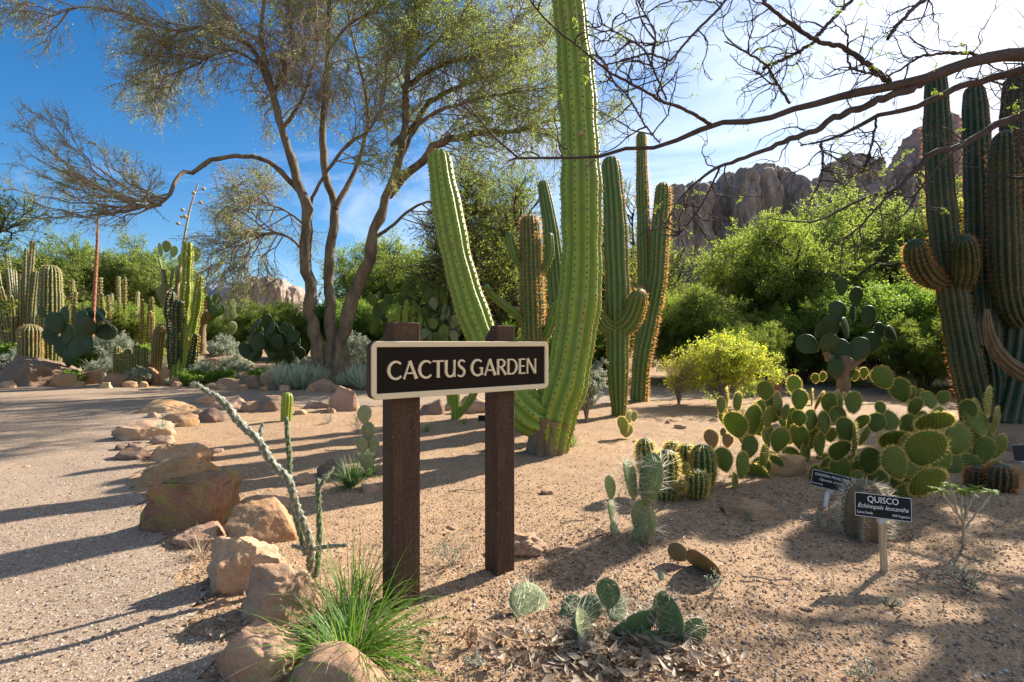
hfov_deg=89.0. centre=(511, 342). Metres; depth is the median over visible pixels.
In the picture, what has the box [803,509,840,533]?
dry plant
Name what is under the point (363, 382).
silver agave
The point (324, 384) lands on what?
rock
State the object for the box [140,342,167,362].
shrub
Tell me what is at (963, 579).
dry plant
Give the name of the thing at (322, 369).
silver agave
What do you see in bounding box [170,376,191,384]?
rock
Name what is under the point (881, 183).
rock peak
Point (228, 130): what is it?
sky
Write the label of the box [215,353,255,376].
shrub
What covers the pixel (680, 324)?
acacia tree
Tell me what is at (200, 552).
grass clump
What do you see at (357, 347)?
shrub
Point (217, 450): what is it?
rock
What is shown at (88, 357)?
shrub
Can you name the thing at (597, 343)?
green bush
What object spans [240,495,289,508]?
rock
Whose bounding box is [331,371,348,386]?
silver agave
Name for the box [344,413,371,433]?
dry plant
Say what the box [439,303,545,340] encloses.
green bush
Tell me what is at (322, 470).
rock
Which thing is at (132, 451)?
rock
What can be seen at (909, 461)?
prickly pear
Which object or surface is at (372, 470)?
grass clump
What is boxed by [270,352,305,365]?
shrub
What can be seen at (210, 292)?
distant hills
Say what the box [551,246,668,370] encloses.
acacia tree
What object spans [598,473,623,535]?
spiny prickly pear
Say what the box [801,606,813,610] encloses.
pebble
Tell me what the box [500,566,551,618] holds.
foreground prickly pear
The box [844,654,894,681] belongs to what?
dry plant
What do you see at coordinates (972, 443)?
prickly pear
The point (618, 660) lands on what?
leaf litter
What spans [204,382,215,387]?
rock
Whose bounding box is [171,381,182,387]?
rock
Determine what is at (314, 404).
rock
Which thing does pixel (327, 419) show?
dry plant
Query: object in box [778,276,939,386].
green bush
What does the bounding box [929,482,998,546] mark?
bare shrub
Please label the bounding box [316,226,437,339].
acacia tree
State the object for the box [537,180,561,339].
columnar cactus
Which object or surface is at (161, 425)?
dwarf plant
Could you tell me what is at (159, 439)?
rock
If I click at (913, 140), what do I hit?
rock peak
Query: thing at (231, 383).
rock
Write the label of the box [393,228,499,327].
acacia tree
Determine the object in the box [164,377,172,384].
agave
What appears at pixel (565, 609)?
foreground prickly pear
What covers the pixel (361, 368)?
silver agave
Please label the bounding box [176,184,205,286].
agave flower stalk
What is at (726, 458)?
prickly pear
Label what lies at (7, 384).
rock
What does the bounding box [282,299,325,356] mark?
acacia tree
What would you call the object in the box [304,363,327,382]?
silver agave
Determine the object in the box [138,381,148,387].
rock
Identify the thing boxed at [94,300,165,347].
bush
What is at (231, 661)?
rock
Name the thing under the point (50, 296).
columnar cactus
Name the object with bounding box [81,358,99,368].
agave
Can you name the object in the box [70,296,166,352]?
green bush
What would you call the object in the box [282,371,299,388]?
silver agave
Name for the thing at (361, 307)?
green bush
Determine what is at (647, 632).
foreground prickly pear
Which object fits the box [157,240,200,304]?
prickly pear
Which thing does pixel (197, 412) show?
rock
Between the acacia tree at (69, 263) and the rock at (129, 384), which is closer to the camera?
the rock at (129, 384)
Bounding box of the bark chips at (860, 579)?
[286,447,1023,681]
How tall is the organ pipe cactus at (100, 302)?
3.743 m
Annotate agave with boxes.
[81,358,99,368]
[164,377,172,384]
[235,371,244,378]
[257,361,291,384]
[260,365,293,388]
[281,361,299,382]
[281,368,310,388]
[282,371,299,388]
[283,372,301,389]
[285,363,320,388]
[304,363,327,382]
[305,364,324,383]
[308,359,332,379]
[309,365,335,380]
[329,361,364,378]
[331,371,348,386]
[337,366,357,387]
[342,366,366,389]
[350,363,366,376]
[354,373,366,389]
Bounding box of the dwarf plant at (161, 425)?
[150,417,167,429]
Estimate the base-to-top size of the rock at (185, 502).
0.489 m
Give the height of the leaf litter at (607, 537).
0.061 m
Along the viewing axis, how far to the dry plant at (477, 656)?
2.08 m
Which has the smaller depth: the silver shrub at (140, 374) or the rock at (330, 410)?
the rock at (330, 410)
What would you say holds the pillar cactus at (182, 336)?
on the ground
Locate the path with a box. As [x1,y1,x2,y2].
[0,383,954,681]
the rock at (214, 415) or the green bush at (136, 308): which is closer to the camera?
the rock at (214, 415)
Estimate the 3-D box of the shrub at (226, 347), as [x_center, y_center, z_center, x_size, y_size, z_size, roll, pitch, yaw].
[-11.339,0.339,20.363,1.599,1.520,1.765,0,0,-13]
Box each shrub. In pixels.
[0,341,16,356]
[0,347,16,369]
[61,369,87,380]
[72,345,101,368]
[83,357,112,374]
[92,328,139,362]
[102,346,132,363]
[124,365,153,384]
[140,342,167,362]
[148,354,167,367]
[175,368,207,385]
[179,358,217,374]
[202,332,239,360]
[204,367,235,383]
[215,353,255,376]
[245,366,269,378]
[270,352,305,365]
[282,356,312,368]
[347,330,370,366]
[581,355,608,421]
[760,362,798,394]
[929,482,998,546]
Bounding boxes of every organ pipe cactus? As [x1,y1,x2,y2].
[0,240,66,345]
[66,280,85,327]
[94,276,121,340]
[122,277,155,346]
[387,299,422,340]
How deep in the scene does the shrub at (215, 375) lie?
15.94 m
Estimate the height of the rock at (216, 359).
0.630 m
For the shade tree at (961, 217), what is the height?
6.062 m
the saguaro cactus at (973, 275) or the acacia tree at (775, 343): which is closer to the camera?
the saguaro cactus at (973, 275)
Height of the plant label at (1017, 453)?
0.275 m
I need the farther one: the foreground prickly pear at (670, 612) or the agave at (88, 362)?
the agave at (88, 362)
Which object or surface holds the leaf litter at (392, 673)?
on the ground
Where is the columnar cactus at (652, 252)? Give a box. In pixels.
[627,131,673,401]
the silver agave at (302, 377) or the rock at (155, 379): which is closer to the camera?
the silver agave at (302, 377)
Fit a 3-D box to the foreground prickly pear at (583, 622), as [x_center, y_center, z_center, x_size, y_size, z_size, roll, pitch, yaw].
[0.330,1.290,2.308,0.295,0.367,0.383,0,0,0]
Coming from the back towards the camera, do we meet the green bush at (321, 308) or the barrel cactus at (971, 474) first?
the green bush at (321, 308)
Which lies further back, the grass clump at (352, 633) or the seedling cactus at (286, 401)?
the seedling cactus at (286, 401)
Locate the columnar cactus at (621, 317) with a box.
[597,156,649,415]
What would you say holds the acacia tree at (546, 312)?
on the ground
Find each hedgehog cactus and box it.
[111,345,149,384]
[632,438,720,501]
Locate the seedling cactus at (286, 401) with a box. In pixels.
[280,392,293,421]
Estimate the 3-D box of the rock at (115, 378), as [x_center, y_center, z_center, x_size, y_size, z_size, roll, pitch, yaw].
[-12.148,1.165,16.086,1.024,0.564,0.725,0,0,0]
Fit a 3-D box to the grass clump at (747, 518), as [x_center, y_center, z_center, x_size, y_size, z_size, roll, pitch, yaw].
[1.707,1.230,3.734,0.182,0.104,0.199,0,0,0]
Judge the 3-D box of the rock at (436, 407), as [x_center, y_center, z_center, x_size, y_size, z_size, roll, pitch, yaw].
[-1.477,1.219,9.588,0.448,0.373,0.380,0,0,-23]
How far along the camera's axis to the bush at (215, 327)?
24.49 m
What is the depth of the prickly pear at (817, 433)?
5.68 m
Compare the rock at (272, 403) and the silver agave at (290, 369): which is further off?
the silver agave at (290, 369)
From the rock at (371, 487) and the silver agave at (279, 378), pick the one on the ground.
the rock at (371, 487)
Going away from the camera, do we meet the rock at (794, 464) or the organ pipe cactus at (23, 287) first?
the rock at (794, 464)
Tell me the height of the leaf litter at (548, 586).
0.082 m
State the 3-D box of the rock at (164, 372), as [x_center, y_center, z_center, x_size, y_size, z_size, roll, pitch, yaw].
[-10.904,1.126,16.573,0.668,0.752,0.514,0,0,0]
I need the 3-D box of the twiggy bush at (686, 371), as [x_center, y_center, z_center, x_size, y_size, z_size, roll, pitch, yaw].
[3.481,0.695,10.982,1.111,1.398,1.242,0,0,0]
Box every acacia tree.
[0,227,149,304]
[0,264,20,298]
[64,300,116,323]
[79,226,211,309]
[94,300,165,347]
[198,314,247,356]
[223,296,316,356]
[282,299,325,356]
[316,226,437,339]
[354,300,420,341]
[392,281,440,332]
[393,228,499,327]
[477,228,561,343]
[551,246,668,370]
[591,330,634,377]
[631,282,765,383]
[651,328,726,377]
[685,202,914,375]
[705,320,792,388]
[742,283,867,376]
[754,297,850,383]
[769,171,931,362]
[869,315,950,390]
[880,171,963,289]
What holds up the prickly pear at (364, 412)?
on the ground
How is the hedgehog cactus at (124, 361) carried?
on the ground
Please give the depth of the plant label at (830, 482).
4.05 m
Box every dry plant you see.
[320,413,334,423]
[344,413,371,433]
[423,532,473,569]
[453,625,479,648]
[461,646,487,666]
[530,551,562,572]
[704,567,726,593]
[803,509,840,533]
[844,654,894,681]
[881,596,904,607]
[934,562,986,596]
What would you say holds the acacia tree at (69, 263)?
on the ground
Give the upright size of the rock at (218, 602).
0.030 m
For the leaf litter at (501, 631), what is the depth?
2.28 m
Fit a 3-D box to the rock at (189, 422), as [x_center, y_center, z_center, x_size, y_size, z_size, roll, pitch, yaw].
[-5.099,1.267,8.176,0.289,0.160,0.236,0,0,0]
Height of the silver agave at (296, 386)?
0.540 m
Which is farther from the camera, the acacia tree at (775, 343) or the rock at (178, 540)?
the acacia tree at (775, 343)
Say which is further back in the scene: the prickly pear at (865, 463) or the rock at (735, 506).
the prickly pear at (865, 463)
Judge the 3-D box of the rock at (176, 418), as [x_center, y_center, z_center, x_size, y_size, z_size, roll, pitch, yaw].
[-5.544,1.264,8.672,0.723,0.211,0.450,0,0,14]
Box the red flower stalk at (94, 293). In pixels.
[91,223,98,336]
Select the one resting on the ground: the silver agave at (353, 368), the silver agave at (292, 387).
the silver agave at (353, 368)
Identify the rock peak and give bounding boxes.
[812,151,897,220]
[887,112,962,219]
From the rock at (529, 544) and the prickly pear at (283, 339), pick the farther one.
the prickly pear at (283, 339)
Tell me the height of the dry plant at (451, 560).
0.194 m
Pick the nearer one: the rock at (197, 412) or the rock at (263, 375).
the rock at (197, 412)
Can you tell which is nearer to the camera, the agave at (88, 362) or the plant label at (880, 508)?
the plant label at (880, 508)
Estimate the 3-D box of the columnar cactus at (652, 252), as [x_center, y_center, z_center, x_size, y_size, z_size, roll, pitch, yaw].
[3.071,-1.726,11.622,1.138,6.239,0.971,0,0,0]
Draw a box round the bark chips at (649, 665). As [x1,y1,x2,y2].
[375,540,1013,681]
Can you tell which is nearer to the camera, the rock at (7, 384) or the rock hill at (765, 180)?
the rock at (7, 384)
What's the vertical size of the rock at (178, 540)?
0.142 m
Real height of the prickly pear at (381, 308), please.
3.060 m
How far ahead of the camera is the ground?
3.30 m
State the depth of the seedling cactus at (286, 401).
8.54 m
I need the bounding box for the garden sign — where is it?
[367,322,547,609]
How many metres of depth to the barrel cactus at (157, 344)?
16.88 m
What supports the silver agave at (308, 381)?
on the ground
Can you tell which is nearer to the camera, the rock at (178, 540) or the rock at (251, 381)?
the rock at (178, 540)
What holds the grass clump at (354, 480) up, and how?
on the ground
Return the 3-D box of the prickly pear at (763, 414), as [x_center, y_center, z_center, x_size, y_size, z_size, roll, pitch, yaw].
[2.273,0.922,4.954,0.826,1.179,0.605,0,0,0]
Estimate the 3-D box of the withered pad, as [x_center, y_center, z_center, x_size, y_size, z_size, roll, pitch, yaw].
[1.039,1.222,2.951,0.132,0.168,0.333,0,0,-23]
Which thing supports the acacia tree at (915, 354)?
on the ground
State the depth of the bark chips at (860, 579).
3.18 m
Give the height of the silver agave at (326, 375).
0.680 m
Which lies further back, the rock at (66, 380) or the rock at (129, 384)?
the rock at (66, 380)
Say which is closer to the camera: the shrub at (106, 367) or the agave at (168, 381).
the agave at (168, 381)
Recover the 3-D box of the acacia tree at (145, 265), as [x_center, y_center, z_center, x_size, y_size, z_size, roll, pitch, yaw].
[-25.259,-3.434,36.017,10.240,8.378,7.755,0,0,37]
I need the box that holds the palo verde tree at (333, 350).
[0,0,639,387]
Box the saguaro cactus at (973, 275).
[899,74,1023,423]
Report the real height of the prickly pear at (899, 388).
1.310 m
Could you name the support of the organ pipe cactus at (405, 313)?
on the ground
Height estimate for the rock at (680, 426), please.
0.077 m
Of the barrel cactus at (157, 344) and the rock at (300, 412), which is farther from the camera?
the barrel cactus at (157, 344)
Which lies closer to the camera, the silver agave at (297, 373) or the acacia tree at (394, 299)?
the silver agave at (297, 373)
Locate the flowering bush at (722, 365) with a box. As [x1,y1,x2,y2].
[663,327,785,401]
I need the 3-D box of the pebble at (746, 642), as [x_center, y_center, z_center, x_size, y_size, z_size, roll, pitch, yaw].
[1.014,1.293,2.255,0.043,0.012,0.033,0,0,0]
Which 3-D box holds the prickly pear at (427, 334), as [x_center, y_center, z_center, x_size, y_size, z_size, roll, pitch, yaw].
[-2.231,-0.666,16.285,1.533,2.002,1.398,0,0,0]
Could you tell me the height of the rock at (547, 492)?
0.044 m
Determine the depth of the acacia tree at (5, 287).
31.79 m
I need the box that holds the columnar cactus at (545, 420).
[426,0,604,456]
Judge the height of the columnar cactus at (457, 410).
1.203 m
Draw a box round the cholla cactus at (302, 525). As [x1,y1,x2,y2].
[192,382,346,577]
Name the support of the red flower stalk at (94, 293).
on the ground
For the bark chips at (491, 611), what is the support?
on the ground
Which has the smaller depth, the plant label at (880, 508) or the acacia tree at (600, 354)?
the plant label at (880, 508)
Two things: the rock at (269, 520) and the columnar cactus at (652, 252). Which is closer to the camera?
the rock at (269, 520)
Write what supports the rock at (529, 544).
on the ground
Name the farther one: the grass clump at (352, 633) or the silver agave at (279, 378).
the silver agave at (279, 378)
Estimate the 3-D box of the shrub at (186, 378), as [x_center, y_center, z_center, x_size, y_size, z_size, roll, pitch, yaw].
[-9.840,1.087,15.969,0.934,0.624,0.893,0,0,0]
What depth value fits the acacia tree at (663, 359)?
17.93 m
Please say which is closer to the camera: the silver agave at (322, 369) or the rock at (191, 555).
the rock at (191, 555)
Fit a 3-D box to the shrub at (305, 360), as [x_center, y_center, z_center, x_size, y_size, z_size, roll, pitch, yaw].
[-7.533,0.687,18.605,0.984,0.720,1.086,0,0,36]
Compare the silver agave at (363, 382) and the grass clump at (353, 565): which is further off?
the silver agave at (363, 382)
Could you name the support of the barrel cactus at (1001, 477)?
on the ground
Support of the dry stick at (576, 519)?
on the ground
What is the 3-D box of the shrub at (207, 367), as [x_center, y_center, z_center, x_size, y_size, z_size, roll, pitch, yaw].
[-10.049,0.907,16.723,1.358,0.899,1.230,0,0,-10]
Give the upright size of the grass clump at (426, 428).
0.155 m
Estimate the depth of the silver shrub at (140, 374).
15.47 m
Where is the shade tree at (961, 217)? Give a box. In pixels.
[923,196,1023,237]
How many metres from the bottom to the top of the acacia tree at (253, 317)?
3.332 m
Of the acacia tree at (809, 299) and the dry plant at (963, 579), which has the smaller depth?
the dry plant at (963, 579)
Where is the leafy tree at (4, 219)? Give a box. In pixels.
[0,143,58,342]
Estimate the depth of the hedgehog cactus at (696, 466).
4.38 m
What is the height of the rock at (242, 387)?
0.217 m
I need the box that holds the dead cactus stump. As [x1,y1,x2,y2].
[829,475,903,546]
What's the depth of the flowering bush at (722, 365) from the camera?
10.37 m
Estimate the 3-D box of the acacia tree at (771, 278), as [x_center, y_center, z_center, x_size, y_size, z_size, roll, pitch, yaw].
[10.764,-1.847,19.863,7.692,6.553,7.775,0,0,0]
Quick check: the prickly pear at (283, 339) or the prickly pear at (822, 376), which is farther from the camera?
the prickly pear at (283, 339)
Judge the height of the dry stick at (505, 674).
0.019 m
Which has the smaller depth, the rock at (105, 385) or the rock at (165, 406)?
the rock at (165, 406)
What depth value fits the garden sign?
2.62 m
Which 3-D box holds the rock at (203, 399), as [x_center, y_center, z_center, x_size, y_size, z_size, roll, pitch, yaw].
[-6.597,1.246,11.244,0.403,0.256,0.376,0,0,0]
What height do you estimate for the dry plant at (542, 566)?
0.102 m
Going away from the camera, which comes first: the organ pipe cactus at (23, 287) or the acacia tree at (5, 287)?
the organ pipe cactus at (23, 287)
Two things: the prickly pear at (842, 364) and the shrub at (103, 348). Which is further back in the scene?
the shrub at (103, 348)
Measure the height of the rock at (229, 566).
0.395 m
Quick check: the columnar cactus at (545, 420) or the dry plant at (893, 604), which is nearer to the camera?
the dry plant at (893, 604)
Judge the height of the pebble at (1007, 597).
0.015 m
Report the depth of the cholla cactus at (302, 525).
2.83 m
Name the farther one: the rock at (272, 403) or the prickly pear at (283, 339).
the prickly pear at (283, 339)
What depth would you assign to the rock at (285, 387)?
14.00 m
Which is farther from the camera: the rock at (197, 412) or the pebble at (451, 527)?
the rock at (197, 412)
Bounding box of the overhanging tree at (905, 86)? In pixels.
[437,0,1023,289]
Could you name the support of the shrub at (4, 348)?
on the ground
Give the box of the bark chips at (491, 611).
[95,454,1000,681]
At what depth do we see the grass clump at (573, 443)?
6.51 m
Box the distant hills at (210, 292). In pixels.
[203,281,320,303]
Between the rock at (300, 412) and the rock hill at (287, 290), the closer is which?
the rock at (300, 412)
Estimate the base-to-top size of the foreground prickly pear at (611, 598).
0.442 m
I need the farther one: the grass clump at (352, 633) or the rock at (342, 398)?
the rock at (342, 398)
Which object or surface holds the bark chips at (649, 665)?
on the ground
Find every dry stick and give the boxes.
[448,488,484,491]
[500,655,520,679]
[560,515,596,523]
[742,575,801,583]
[904,567,959,579]
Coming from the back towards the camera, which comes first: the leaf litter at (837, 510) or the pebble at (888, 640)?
the leaf litter at (837, 510)
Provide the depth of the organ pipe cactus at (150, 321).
21.00 m
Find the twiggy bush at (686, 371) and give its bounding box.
[655,344,705,404]
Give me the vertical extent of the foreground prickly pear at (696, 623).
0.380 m
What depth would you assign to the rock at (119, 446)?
6.28 m
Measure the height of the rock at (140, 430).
0.358 m
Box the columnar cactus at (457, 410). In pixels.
[446,393,477,418]
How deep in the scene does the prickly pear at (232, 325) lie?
19.95 m
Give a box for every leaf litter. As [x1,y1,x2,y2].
[0,426,1023,681]
[107,605,246,679]
[161,560,210,592]
[370,648,438,679]
[416,614,642,656]
[436,618,738,681]
[558,515,697,556]
[640,638,779,681]
[720,489,977,527]
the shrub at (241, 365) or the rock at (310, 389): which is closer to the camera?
the rock at (310, 389)
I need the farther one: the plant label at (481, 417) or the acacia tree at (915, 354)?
the acacia tree at (915, 354)
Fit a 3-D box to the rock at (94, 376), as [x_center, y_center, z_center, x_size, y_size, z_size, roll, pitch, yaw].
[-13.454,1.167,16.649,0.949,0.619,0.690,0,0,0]
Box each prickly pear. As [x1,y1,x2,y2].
[37,306,117,366]
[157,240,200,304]
[198,289,224,353]
[225,294,242,334]
[238,314,299,363]
[273,339,305,366]
[353,404,381,472]
[368,276,452,340]
[420,296,460,340]
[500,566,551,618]
[557,589,605,625]
[560,586,601,641]
[591,572,664,641]
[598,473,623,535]
[603,608,662,649]
[612,440,679,546]
[616,410,637,437]
[638,570,701,642]
[675,605,714,646]
[702,427,733,448]
[715,445,749,489]
[716,380,791,477]
[778,374,863,461]
[796,277,896,392]
[807,401,913,494]
[811,366,871,383]
[870,365,951,433]
[877,405,958,498]
[944,385,1008,472]
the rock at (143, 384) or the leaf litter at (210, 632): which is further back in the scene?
the rock at (143, 384)
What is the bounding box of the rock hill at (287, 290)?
[219,276,304,320]
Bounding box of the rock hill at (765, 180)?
[668,163,828,261]
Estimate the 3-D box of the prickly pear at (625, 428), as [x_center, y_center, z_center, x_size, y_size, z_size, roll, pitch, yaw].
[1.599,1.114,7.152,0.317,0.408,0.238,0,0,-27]
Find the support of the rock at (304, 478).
on the ground
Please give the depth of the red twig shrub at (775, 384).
11.73 m
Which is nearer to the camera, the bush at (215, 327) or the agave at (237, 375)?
the agave at (237, 375)
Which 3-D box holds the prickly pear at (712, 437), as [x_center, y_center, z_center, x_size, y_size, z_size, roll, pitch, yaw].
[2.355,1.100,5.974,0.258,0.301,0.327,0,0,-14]
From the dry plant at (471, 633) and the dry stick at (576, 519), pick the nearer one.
the dry plant at (471, 633)
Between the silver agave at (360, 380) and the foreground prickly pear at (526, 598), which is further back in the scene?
the silver agave at (360, 380)
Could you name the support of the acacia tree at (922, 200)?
on the ground
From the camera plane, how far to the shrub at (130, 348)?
18.07 m
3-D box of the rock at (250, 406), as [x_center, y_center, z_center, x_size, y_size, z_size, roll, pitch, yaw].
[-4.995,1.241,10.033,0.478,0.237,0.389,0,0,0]
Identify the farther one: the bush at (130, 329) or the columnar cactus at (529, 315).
the bush at (130, 329)
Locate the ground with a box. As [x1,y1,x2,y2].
[0,349,1023,681]
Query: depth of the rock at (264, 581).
2.43 m
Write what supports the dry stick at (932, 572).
on the ground
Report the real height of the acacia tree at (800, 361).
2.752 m
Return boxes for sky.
[0,0,1023,303]
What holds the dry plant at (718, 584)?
on the ground
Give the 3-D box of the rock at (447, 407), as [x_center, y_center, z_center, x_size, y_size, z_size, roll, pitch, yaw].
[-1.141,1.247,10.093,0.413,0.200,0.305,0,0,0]
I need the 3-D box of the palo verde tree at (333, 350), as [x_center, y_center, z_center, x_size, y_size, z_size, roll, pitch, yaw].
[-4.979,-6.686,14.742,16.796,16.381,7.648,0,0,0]
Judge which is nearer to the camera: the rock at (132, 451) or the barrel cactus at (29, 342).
the rock at (132, 451)
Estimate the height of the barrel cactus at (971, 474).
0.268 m
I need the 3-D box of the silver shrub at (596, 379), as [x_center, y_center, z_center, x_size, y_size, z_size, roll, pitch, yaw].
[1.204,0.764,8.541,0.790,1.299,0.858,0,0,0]
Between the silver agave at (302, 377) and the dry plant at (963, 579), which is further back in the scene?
the silver agave at (302, 377)
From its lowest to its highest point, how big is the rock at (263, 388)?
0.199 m
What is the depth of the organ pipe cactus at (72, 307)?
20.25 m
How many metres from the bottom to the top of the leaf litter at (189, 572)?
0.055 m
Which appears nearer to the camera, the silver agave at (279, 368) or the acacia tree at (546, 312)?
the silver agave at (279, 368)
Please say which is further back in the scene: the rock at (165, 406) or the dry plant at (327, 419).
the rock at (165, 406)
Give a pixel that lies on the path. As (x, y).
(120, 403)
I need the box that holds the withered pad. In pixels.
[668,542,720,575]
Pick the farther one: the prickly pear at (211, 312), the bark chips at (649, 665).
the prickly pear at (211, 312)
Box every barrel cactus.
[15,324,44,357]
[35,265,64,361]
[150,323,166,371]
[960,464,984,488]
[978,463,1023,492]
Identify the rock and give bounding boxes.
[0,355,85,386]
[0,380,17,388]
[48,373,78,386]
[71,381,85,386]
[81,369,105,383]
[97,382,112,388]
[98,373,126,384]
[111,419,175,440]
[114,442,150,459]
[114,444,126,449]
[122,381,137,387]
[129,456,220,486]
[137,399,199,413]
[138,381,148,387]
[139,469,242,532]
[146,412,160,417]
[148,367,159,383]
[149,435,175,443]
[149,442,214,460]
[157,366,170,383]
[159,412,198,422]
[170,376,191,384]
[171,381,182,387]
[171,521,224,548]
[175,418,199,426]
[187,552,199,558]
[192,409,201,414]
[195,395,215,403]
[198,407,226,422]
[204,355,255,367]
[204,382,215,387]
[206,536,286,594]
[209,395,245,409]
[212,448,223,452]
[213,378,239,389]
[214,384,227,389]
[214,598,229,607]
[215,619,300,681]
[223,497,297,543]
[236,384,248,389]
[238,562,319,625]
[239,375,263,388]
[240,401,259,411]
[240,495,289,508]
[258,386,267,390]
[258,395,293,411]
[260,365,283,388]
[278,384,290,390]
[286,641,388,681]
[294,409,306,414]
[294,472,315,484]
[303,401,329,408]
[304,386,315,391]
[308,378,338,391]
[317,458,344,477]
[325,408,335,412]
[328,386,359,411]
[361,483,379,492]
[420,399,444,414]
[445,403,450,409]
[460,395,484,413]
[514,532,549,557]
[540,489,554,494]
[674,424,686,428]
[720,496,781,520]
[769,450,807,476]
[992,434,1018,450]
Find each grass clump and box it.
[179,522,212,565]
[220,542,458,681]
[255,522,435,635]
[325,452,377,494]
[350,447,382,478]
[421,423,435,430]
[570,433,584,445]
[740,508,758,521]
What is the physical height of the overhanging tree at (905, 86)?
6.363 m
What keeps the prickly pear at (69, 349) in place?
on the ground
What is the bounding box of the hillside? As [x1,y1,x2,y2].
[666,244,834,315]
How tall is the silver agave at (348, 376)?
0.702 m
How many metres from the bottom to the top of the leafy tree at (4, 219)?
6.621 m
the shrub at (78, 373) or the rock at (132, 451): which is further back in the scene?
the shrub at (78, 373)
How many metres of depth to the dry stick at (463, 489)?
4.52 m
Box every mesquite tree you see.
[387,136,555,340]
[601,172,710,353]
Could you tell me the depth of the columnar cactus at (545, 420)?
6.04 m
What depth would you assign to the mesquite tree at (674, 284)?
22.20 m
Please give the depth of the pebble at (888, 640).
2.25 m
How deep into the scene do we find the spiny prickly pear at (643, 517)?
3.32 m
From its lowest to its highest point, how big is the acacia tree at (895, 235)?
9.187 m
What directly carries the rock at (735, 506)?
on the ground
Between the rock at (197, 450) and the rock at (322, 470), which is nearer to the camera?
the rock at (322, 470)
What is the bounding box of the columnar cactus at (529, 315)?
[484,214,555,389]
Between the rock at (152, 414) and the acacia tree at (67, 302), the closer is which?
the rock at (152, 414)
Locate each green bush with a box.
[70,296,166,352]
[301,291,367,343]
[335,295,402,362]
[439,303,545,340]
[514,327,606,365]
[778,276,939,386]
[897,281,951,383]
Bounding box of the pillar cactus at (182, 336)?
[162,241,205,377]
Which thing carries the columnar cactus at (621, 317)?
on the ground
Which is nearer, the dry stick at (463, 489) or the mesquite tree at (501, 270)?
the dry stick at (463, 489)
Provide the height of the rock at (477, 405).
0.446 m
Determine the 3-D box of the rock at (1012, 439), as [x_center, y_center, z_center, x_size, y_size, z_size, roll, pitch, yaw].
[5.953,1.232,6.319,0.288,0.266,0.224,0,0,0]
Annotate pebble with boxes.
[446,525,456,529]
[741,639,750,643]
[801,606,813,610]
[882,638,896,643]
[1002,595,1010,598]
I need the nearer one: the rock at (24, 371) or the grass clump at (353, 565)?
the grass clump at (353, 565)
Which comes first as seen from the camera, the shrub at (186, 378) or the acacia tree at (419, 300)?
the shrub at (186, 378)
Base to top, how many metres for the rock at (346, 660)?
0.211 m
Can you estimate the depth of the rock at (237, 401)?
10.09 m
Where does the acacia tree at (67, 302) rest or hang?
on the ground
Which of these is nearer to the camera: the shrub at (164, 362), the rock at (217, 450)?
the rock at (217, 450)
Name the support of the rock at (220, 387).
on the ground
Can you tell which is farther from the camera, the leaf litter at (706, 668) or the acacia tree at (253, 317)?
the acacia tree at (253, 317)
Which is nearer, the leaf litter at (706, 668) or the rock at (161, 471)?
the leaf litter at (706, 668)
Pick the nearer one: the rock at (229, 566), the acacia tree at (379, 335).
the rock at (229, 566)
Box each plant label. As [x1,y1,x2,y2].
[478,415,484,420]
[810,469,852,506]
[854,491,911,571]
[1010,444,1023,462]
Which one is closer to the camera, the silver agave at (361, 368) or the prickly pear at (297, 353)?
the silver agave at (361, 368)
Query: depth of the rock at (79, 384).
15.16 m
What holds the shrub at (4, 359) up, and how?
on the ground

